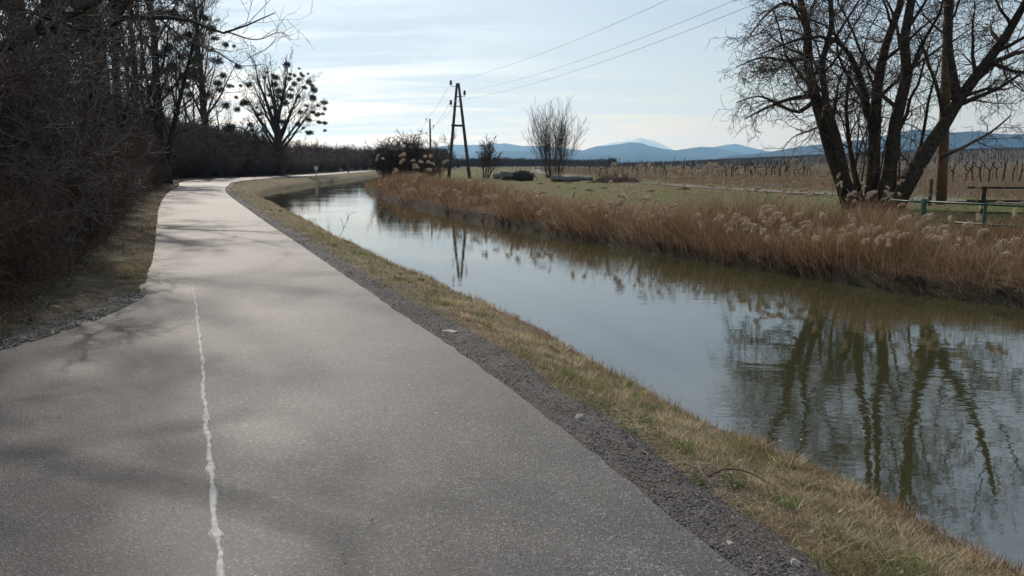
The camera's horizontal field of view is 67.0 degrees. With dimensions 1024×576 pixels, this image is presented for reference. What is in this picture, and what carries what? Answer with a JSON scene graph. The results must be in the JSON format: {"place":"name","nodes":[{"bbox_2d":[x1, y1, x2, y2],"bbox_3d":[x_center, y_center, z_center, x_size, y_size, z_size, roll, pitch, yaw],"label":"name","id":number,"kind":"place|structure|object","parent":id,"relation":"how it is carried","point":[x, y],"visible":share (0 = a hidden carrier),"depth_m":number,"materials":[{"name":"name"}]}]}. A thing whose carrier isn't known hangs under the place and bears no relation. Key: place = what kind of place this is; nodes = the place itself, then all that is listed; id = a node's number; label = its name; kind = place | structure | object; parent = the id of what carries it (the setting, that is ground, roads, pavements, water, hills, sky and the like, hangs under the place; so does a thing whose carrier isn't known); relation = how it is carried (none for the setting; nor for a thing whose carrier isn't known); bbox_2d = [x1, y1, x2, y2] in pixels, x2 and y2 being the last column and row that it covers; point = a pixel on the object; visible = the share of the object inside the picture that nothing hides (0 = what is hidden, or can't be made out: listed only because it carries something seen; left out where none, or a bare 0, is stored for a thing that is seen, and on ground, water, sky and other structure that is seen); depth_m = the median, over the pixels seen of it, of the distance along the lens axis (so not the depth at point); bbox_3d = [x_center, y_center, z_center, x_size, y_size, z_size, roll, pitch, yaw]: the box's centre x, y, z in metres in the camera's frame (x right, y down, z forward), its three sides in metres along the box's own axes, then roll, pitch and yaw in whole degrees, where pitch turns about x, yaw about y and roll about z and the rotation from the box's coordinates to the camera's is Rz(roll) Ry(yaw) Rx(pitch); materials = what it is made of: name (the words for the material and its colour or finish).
{"place":"outdoors","nodes":[
{"label":"outdoors","id":0,"kind":"place"},
{"bbox_2d":[0,282,216,575],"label":"side road","id":1,"kind":"structure","parent":0,"point":[111,468],"depth_m":4.38,"materials":[{"name":"asphalt"}]},
{"bbox_2d":[190,283,224,575],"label":"path joint","id":2,"kind":"object","parent":1,"relation":"on","point":[216,533],"visible":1,"depth_m":4.09,"materials":[{"name":"paint"}]},
{"bbox_2d":[0,174,296,340],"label":"verge grass","id":3,"kind":"structure","parent":0,"point":[106,270],"depth_m":12.48,"materials":[{"name":"plant"}]},
{"bbox_2d":[146,167,748,575],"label":"bike path","id":4,"kind":"structure","parent":0,"point":[377,418],"depth_m":4.41,"materials":[{"name":"asphalt"}]},
{"bbox_2d":[433,143,581,153],"bbox_3d":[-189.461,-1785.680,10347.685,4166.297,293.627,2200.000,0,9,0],"label":"mountain ridge","id":5,"kind":"structure","parent":0,"point":[460,149],"depth_m":10098.30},
{"bbox_2d":[0,150,1023,575],"bbox_3d":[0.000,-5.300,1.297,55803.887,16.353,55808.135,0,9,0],"label":"ground","id":6,"kind":"structure","parent":0,"point":[90,284],"depth_m":13.72,"materials":[{"name":"plant"}]},
{"bbox_2d":[0,22,23,146],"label":"thicket shrub","id":7,"kind":"object","parent":6,"relation":"on","point":[3,60],"visible":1,"depth_m":9.46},
{"bbox_2d":[0,153,37,284],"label":"thicket shrub","id":8,"kind":"object","parent":6,"relation":"on","point":[34,185],"visible":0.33,"depth_m":9.70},
{"bbox_2d":[0,61,43,237],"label":"thicket shrub","id":9,"kind":"object","parent":6,"relation":"on","point":[2,93],"visible":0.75,"depth_m":9.25,"materials":[{"name":"plant"}]},
{"bbox_2d":[0,0,66,125],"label":"young tree","id":10,"kind":"object","parent":6,"relation":"on","point":[16,3],"visible":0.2,"depth_m":14.63,"materials":[{"name":"brown plant"}]},
{"bbox_2d":[0,69,67,198],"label":"thicket shrub","id":11,"kind":"object","parent":6,"relation":"on","point":[18,117],"visible":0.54,"depth_m":10.98,"materials":[{"name":"plant"}]},
{"bbox_2d":[0,0,73,116],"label":"poplar tree","id":12,"kind":"object","parent":6,"relation":"on","point":[49,2],"visible":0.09,"depth_m":26.27,"materials":[{"name":"brown plant"}]},
{"bbox_2d":[0,49,76,206],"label":"thicket shrub","id":13,"kind":"object","parent":6,"relation":"on","point":[15,79],"visible":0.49,"depth_m":11.09,"materials":[{"name":"plant"}]},
{"bbox_2d":[0,0,82,85],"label":"young tree","id":14,"kind":"object","parent":6,"relation":"on","point":[32,24],"visible":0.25,"depth_m":16.19,"materials":[{"name":"brown plant"}]},
{"bbox_2d":[0,56,93,213],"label":"thicket shrub","id":15,"kind":"object","parent":6,"relation":"on","point":[42,97],"visible":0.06,"depth_m":14.86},
{"bbox_2d":[2,5,96,162],"bbox_3d":[-9.447,-2.664,11.825,4.901,4.770,4.574,3,10,16],"label":"thicket shrub","id":16,"kind":"object","parent":6,"relation":"on","point":[88,74],"visible":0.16,"depth_m":12.82,"materials":[{"name":"plant"}]},
{"bbox_2d":[0,0,113,215],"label":"thicket shrub","id":17,"kind":"object","parent":6,"relation":"on","point":[7,12],"visible":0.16,"depth_m":12.31,"materials":[{"name":"plant"}]},
{"bbox_2d":[0,6,120,131],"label":"thicket shrub","id":18,"kind":"object","parent":6,"relation":"on","point":[72,58],"visible":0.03,"depth_m":20.72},
{"bbox_2d":[0,128,121,281],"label":"thicket shrub","id":19,"kind":"object","parent":6,"relation":"on","point":[32,191],"visible":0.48,"depth_m":10.31,"materials":[{"name":"plant"}]},
{"bbox_2d":[11,145,119,249],"bbox_3d":[-8.056,-1.477,13.158,2.376,2.133,2.457,-3,10,-18],"label":"thicket shrub","id":20,"kind":"object","parent":6,"relation":"on","point":[88,195],"visible":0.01,"depth_m":13.84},
{"bbox_2d":[0,286,145,349],"bbox_3d":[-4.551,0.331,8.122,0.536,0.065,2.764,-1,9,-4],"label":"gravel verge","id":21,"kind":"structure","parent":6,"relation":"on","point":[63,322],"depth_m":8.01,"materials":[{"name":"gravel"}]},
{"bbox_2d":[0,0,147,60],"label":"poplar tree","id":22,"kind":"object","parent":6,"relation":"on","point":[70,16],"visible":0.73,"depth_m":15.21,"materials":[{"name":"brown plant"}]},
{"bbox_2d":[0,0,158,238],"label":"thicket shrub","id":23,"kind":"object","parent":6,"relation":"on","point":[119,130],"visible":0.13,"depth_m":16.64,"materials":[{"name":"plant"}]},
{"bbox_2d":[21,151,139,267],"bbox_3d":[-6.940,-1.206,12.182,2.098,1.900,2.029,-4,10,-26],"label":"thicket shrub","id":24,"kind":"object","parent":6,"relation":"on","point":[87,225],"visible":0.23,"depth_m":12.26,"materials":[{"name":"plant"}]},
{"bbox_2d":[5,0,157,115],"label":"young tree","id":25,"kind":"object","parent":6,"relation":"on","point":[115,102],"visible":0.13,"depth_m":31.04,"materials":[{"name":"brown plant"}]},
{"bbox_2d":[0,0,164,108],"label":"young tree","id":26,"kind":"object","parent":6,"relation":"on","point":[25,16],"visible":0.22,"depth_m":21.12,"materials":[{"name":"brown plant"}]},
{"bbox_2d":[0,181,168,330],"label":"bramble undergrowth","id":27,"kind":"object","parent":6,"relation":"on","point":[36,268],"depth_m":9.38,"materials":[{"name":"plant"}]},
{"bbox_2d":[0,0,170,142],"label":"young tree","id":28,"kind":"object","parent":6,"relation":"on","point":[93,42],"visible":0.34,"depth_m":18.45,"materials":[{"name":"brown plant"}]},
{"bbox_2d":[28,0,146,116],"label":"young tree","id":29,"kind":"object","parent":6,"relation":"on","point":[93,57],"visible":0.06,"depth_m":23.52,"materials":[{"name":"brown plant"}]},
{"bbox_2d":[0,0,176,264],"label":"thicket shrub","id":30,"kind":"object","parent":6,"relation":"on","point":[48,96],"visible":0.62,"depth_m":11.40,"materials":[{"name":"plant"}]},
{"bbox_2d":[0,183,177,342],"bbox_3d":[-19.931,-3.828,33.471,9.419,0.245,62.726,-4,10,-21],"label":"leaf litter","id":31,"kind":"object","parent":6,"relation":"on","point":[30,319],"visible":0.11,"depth_m":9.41,"materials":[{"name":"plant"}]},
{"bbox_2d":[40,157,149,244],"bbox_3d":[-8.562,-1.736,15.413,2.097,1.994,2.169,9,13,44],"label":"thicket shrub","id":32,"kind":"object","parent":6,"relation":"on","point":[114,206],"visible":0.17,"depth_m":15.53,"materials":[{"name":"plant"}]},
{"bbox_2d":[3,0,190,78],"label":"poplar tree","id":33,"kind":"object","parent":6,"relation":"on","point":[13,5],"visible":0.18,"depth_m":34.56,"materials":[{"name":"brown plant"}]},
{"bbox_2d":[81,155,131,227],"bbox_3d":[-10.232,-2.262,18.298,2.228,2.013,2.154,2,9,10],"label":"thicket shrub","id":34,"kind":"object","parent":6,"relation":"on","point":[113,191],"visible":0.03,"depth_m":18.79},
{"bbox_2d":[68,0,171,132],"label":"poplar tree","id":35,"kind":"object","parent":6,"relation":"on","point":[122,115],"visible":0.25,"depth_m":40.78,"materials":[{"name":"brown plant"}]},
{"bbox_2d":[42,57,210,176],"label":"background wood","id":36,"kind":"object","parent":6,"relation":"on","point":[175,138],"visible":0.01,"depth_m":76.85,"materials":[{"name":"plant"}]},
{"bbox_2d":[102,158,152,216],"bbox_3d":[-11.738,-3.059,23.280,1.874,1.904,2.008,6,11,34],"label":"thicket shrub","id":37,"kind":"object","parent":6,"relation":"on","point":[141,200],"visible":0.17,"depth_m":23.26,"materials":[{"name":"plant"}]},
{"bbox_2d":[108,152,156,208],"bbox_3d":[-13.436,-3.646,26.509,2.426,2.153,2.346,-1,9,-9],"label":"thicket shrub","id":38,"kind":"object","parent":6,"relation":"on","point":[134,173],"visible":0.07,"depth_m":26.60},
{"bbox_2d":[110,21,155,146],"bbox_3d":[-22.474,-10.478,43.786,3.549,10.099,4.696,6,11,32],"label":"young tree","id":39,"kind":"object","parent":6,"relation":"on","point":[131,112],"visible":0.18,"depth_m":44.64,"materials":[{"name":"brown plant"}]},
{"bbox_2d":[78,0,196,135],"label":"poplar tree","id":40,"kind":"object","parent":6,"relation":"on","point":[162,86],"visible":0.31,"depth_m":58.31,"materials":[{"name":"brown plant"}]},
{"bbox_2d":[108,22,173,131],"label":"young tree","id":41,"kind":"object","parent":6,"relation":"on","point":[142,78],"visible":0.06,"depth_m":65.64,"materials":[{"name":"brown plant"}]},
{"bbox_2d":[101,0,183,134],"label":"young tree","id":42,"kind":"object","parent":6,"relation":"on","point":[168,117],"visible":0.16,"depth_m":51.08,"materials":[{"name":"brown plant"}]},
{"bbox_2d":[130,151,157,193],"bbox_3d":[-19.649,-6.021,40.251,2.305,2.555,2.228,-6,11,-32],"label":"thicket shrub","id":43,"kind":"object","parent":6,"relation":"on","point":[147,173],"visible":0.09,"depth_m":40.24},
{"bbox_2d":[107,0,227,183],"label":"poplar tree","id":44,"kind":"object","parent":6,"relation":"on","point":[183,78],"visible":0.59,"depth_m":59.78,"materials":[{"name":"brown plant"}]},
{"bbox_2d":[144,8,218,138],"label":"young tree","id":45,"kind":"object","parent":6,"relation":"on","point":[176,99],"visible":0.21,"depth_m":88.96,"materials":[{"name":"brown plant"}]},
{"bbox_2d":[149,109,215,176],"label":"hedge shrub","id":46,"kind":"object","parent":6,"relation":"on","point":[186,140],"visible":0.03,"depth_m":84.88,"materials":[{"name":"plant"}]},
{"bbox_2d":[169,133,199,177],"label":"hedge shrub","id":47,"kind":"object","parent":6,"relation":"on","point":[179,172],"visible":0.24,"depth_m":81.81,"materials":[{"name":"plant"}]},
{"bbox_2d":[67,0,312,154],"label":"poplar tree","id":48,"kind":"object","parent":6,"relation":"on","point":[158,17],"visible":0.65,"depth_m":26.84,"materials":[{"name":"brown plant"}]},
{"bbox_2d":[183,143,218,177],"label":"hedge shrub","id":49,"kind":"object","parent":6,"relation":"on","point":[202,165],"visible":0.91,"depth_m":83.94,"materials":[{"name":"plant"}]},
{"bbox_2d":[149,0,256,134],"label":"poplar tree","id":50,"kind":"object","parent":6,"relation":"on","point":[219,83],"visible":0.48,"depth_m":96.05,"materials":[{"name":"brown plant"}]},
{"bbox_2d":[174,112,234,176],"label":"hedge shrub","id":51,"kind":"object","parent":6,"relation":"on","point":[191,174],"visible":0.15,"depth_m":88.50,"materials":[{"name":"plant"}]},
{"bbox_2d":[186,113,226,173],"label":"hedge shrub","id":52,"kind":"object","parent":6,"relation":"on","point":[209,135],"visible":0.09,"depth_m":90.24,"materials":[{"name":"plant"}]},
{"bbox_2d":[192,117,246,175],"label":"hedge shrub","id":53,"kind":"object","parent":6,"relation":"on","point":[224,140],"visible":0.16,"depth_m":93.19,"materials":[{"name":"plant"}]},
{"bbox_2d":[206,78,244,129],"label":"young tree","id":54,"kind":"object","parent":6,"relation":"on","point":[216,112],"visible":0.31,"depth_m":109.80,"materials":[{"name":"brown plant"}]},
{"bbox_2d":[215,145,245,175],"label":"hedge shrub","id":55,"kind":"object","parent":6,"relation":"on","point":[235,169],"visible":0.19,"depth_m":92.23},
{"bbox_2d":[209,142,253,176],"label":"hedge shrub","id":56,"kind":"object","parent":6,"relation":"on","point":[224,163],"visible":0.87,"depth_m":89.99,"materials":[{"name":"plant"}]},
{"bbox_2d":[213,130,257,175],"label":"hedge shrub","id":57,"kind":"object","parent":6,"relation":"on","point":[238,144],"visible":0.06,"depth_m":96.77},
{"bbox_2d":[210,115,274,174],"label":"hedge shrub","id":58,"kind":"object","parent":6,"relation":"on","point":[251,133],"visible":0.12,"depth_m":101.73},
{"bbox_2d":[222,137,263,175],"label":"hedge shrub","id":59,"kind":"object","parent":6,"relation":"on","point":[246,167],"visible":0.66,"depth_m":94.27,"materials":[{"name":"plant"}]},
{"bbox_2d":[236,148,261,175],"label":"hedge shrub","id":60,"kind":"object","parent":6,"relation":"on","point":[258,165],"visible":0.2,"depth_m":97.08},
{"bbox_2d":[226,123,272,174],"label":"hedge shrub","id":61,"kind":"object","parent":6,"relation":"on","point":[260,138],"visible":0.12,"depth_m":101.95,"materials":[{"name":"plant"}]},
{"bbox_2d":[234,118,284,174],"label":"hedge shrub","id":62,"kind":"object","parent":6,"relation":"on","point":[240,129],"visible":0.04,"depth_m":104.94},
{"bbox_2d":[252,144,280,175],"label":"hedge shrub","id":63,"kind":"object","parent":6,"relation":"on","point":[265,166],"visible":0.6,"depth_m":99.28,"materials":[{"name":"plant"}]},
{"bbox_2d":[248,137,292,174],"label":"hedge shrub","id":64,"kind":"object","parent":6,"relation":"on","point":[275,149],"visible":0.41,"depth_m":101.97,"materials":[{"name":"plant"}]},
{"bbox_2d":[226,44,328,174],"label":"mistletoe tree","id":65,"kind":"object","parent":6,"relation":"on","point":[275,121],"visible":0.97,"depth_m":101.93,"materials":[{"name":"brown plant"}]},
{"bbox_2d":[284,152,297,173],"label":"hedge shrub","id":66,"kind":"object","parent":6,"relation":"on","point":[290,166],"visible":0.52,"depth_m":110.58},
{"bbox_2d":[283,145,313,173],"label":"hedge shrub","id":67,"kind":"object","parent":6,"relation":"on","point":[298,164],"visible":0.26,"depth_m":113.65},
{"bbox_2d":[293,153,310,173],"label":"hedge shrub","id":68,"kind":"object","parent":6,"relation":"on","point":[299,168],"visible":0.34,"depth_m":116.65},
{"bbox_2d":[297,148,315,172],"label":"hedge shrub","id":69,"kind":"object","parent":6,"relation":"on","point":[309,165],"visible":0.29,"depth_m":121.38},
{"bbox_2d":[310,148,336,171],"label":"hedge shrub","id":70,"kind":"object","parent":6,"relation":"on","point":[321,166],"visible":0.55,"depth_m":133.05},
{"bbox_2d":[323,149,337,171],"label":"hedge shrub","id":71,"kind":"object","parent":6,"relation":"on","point":[330,162],"visible":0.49,"depth_m":140.71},
{"bbox_2d":[339,157,353,170],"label":"hedge shrub","id":72,"kind":"object","parent":6,"relation":"on","point":[345,166],"visible":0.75,"depth_m":157.70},
{"bbox_2d":[358,154,372,169],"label":"hedge shrub","id":73,"kind":"object","parent":6,"relation":"on","point":[365,163],"visible":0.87,"depth_m":177.30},
{"bbox_2d":[311,143,459,157],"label":"distant wood","id":74,"kind":"object","parent":6,"relation":"on","point":[439,149],"visible":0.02,"depth_m":293.36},
{"bbox_2d":[363,136,418,177],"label":"dark bush","id":75,"kind":"object","parent":6,"relation":"on","point":[388,164],"visible":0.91,"depth_m":76.31,"materials":[{"name":"brown plant"}]},
{"bbox_2d":[383,128,427,176],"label":"dark bush","id":76,"kind":"object","parent":6,"relation":"on","point":[409,146],"visible":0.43,"depth_m":77.95,"materials":[{"name":"brown plant"}]},
{"bbox_2d":[406,143,454,178],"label":"dark bush","id":77,"kind":"object","parent":6,"relation":"on","point":[424,165],"visible":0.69,"depth_m":77.46,"materials":[{"name":"brown plant"}]},
{"bbox_2d":[425,129,457,177],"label":"tree","id":78,"kind":"object","parent":6,"relation":"on","point":[440,152],"visible":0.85,"depth_m":80.78,"materials":[{"name":"plant"}]},
{"bbox_2d":[447,80,470,177],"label":"utility pole","id":79,"kind":"object","parent":6,"relation":"on","point":[458,89],"visible":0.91,"depth_m":81.81,"materials":[{"name":"wood"}]},
{"bbox_2d":[456,0,763,100],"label":"power wire","id":80,"kind":"object","parent":79,"relation":"attached to","point":[626,53],"visible":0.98,"depth_m":48.75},
{"bbox_2d":[475,133,503,177],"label":"bush","id":81,"kind":"object","parent":6,"relation":"on","point":[484,158],"visible":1,"depth_m":82.57,"materials":[{"name":"plant"}]},
{"bbox_2d":[500,171,512,179],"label":"log","id":82,"kind":"object","parent":6,"relation":"on","point":[504,175],"visible":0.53,"depth_m":73.12,"materials":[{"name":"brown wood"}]},
{"bbox_2d":[510,170,536,180],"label":"tree stump","id":83,"kind":"object","parent":6,"relation":"on","point":[520,175],"visible":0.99,"depth_m":69.97,"materials":[{"name":"brown wood"}]},
{"bbox_2d":[225,167,832,575],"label":"gravel shoulder","id":84,"kind":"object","parent":6,"relation":"on","point":[771,545],"visible":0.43,"depth_m":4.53,"materials":[{"name":"gravel"}]},
{"bbox_2d":[259,205,1022,575],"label":"leaf debris","id":85,"kind":"object","parent":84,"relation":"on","point":[771,491],"visible":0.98,"depth_m":3.65,"materials":[{"name":"plant"}]},
{"bbox_2d":[458,156,617,166],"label":"distant wood","id":86,"kind":"object","parent":6,"relation":"on","point":[513,162],"visible":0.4,"depth_m":351.96,"materials":[{"name":"plant"}]},
{"bbox_2d":[522,94,588,177],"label":"bare tree","id":87,"kind":"object","parent":6,"relation":"on","point":[560,141],"visible":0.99,"depth_m":85.89,"materials":[{"name":"plant"}]},
{"bbox_2d":[550,175,579,181],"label":"log","id":88,"kind":"object","parent":6,"relation":"on","point":[557,178],"visible":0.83,"depth_m":68.49,"materials":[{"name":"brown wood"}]},
{"bbox_2d":[586,171,642,182],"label":"brush heap","id":89,"kind":"object","parent":6,"relation":"on","point":[606,178],"visible":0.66,"depth_m":65.04,"materials":[{"name":"plant"}]},
{"bbox_2d":[363,167,1023,306],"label":"reeds","id":90,"kind":"object","parent":6,"relation":"on","point":[865,220],"visible":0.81,"depth_m":18.52,"materials":[{"name":"plant"}]},
{"bbox_2d":[436,164,1023,244],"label":"meadow grass","id":91,"kind":"structure","parent":6,"relation":"on","point":[976,179],"depth_m":58.44,"materials":[{"name":"plant"}]},
{"bbox_2d":[564,147,1023,167],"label":"vineyard rows","id":92,"kind":"object","parent":6,"relation":"on","point":[677,162],"visible":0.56,"depth_m":353.06,"materials":[{"name":"plant"}]},
{"bbox_2d":[709,0,1023,209],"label":"willow tree","id":93,"kind":"object","parent":6,"relation":"on","point":[824,111],"visible":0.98,"depth_m":26.47,"materials":[{"name":"brown plant"}]},
{"bbox_2d":[927,179,932,205],"bbox_3d":[15.845,-3.566,29.295,0.181,1.124,0.171,0,9,0],"label":"wooden stake","id":94,"kind":"object","parent":6,"relation":"on","point":[930,191],"visible":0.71,"depth_m":29.24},
{"bbox_2d":[935,0,953,204],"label":"utility pole","id":95,"kind":"object","parent":6,"relation":"on","point":[941,185],"visible":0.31,"depth_m":30.44,"materials":[{"name":"wood"}]},
{"bbox_2d":[890,199,1023,234],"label":"metal railing","id":96,"kind":"object","parent":6,"relation":"on","point":[924,206],"visible":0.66,"depth_m":16.67,"materials":[{"name":"metal"}]},
{"bbox_2d":[965,186,1023,213],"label":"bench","id":97,"kind":"object","parent":6,"relation":"on","point":[983,198],"visible":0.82,"depth_m":24.70,"materials":[{"name":"brown wood"}]},
{"bbox_2d":[0,0,1023,151],"label":"sky","id":98,"kind":"structure","parent":0,"point":[383,67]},
{"bbox_2d":[453,151,708,162],"bbox_3d":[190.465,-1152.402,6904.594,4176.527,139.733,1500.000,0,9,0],"label":"mountain ridge","id":99,"kind":"structure","parent":0,"point":[529,155],"depth_m":6679.96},
{"bbox_2d":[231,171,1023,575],"bbox_3d":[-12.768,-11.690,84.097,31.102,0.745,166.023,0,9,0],"label":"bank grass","id":100,"kind":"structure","parent":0,"point":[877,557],"depth_m":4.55,"materials":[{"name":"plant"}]},
{"bbox_2d":[707,468,772,485],"bbox_3d":[1.185,0.972,4.014,0.330,0.036,0.091,4,10,21],"label":"stick","id":101,"kind":"object","parent":100,"relation":"on","point":[713,473],"visible":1,"depth_m":4.04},
{"bbox_2d":[600,138,672,149],"bbox_3d":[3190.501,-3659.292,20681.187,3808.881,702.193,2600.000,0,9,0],"label":"mountain ridge","id":102,"kind":"structure","parent":0,"point":[648,142],"depth_m":20540.50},
{"bbox_2d":[261,175,1023,575],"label":"water","id":103,"kind":"structure","parent":0,"point":[917,401],"depth_m":9.46,"materials":[{"name":"grey liquid"}]},
{"bbox_2d":[577,142,744,158],"bbox_3d":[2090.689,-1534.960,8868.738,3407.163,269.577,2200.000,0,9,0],"label":"mountain ridge","id":104,"kind":"structure","parent":0,"point":[641,148],"depth_m":8552.22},
{"bbox_2d":[715,144,770,153],"bbox_3d":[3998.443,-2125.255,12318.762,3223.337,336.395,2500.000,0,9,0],"label":"mountain ridge","id":105,"kind":"structure","parent":0,"point":[742,149],"depth_m":12012.23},
{"bbox_2d":[532,169,1023,204],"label":"field track","id":106,"kind":"structure","parent":0,"point":[760,190],"depth_m":45.08,"materials":[{"name":"soil"}]},
{"bbox_2d":[717,129,1023,159],"bbox_3d":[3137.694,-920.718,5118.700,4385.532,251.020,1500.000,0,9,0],"label":"mountain ridge","id":107,"kind":"structure","parent":0,"point":[965,138],"depth_m":4928.83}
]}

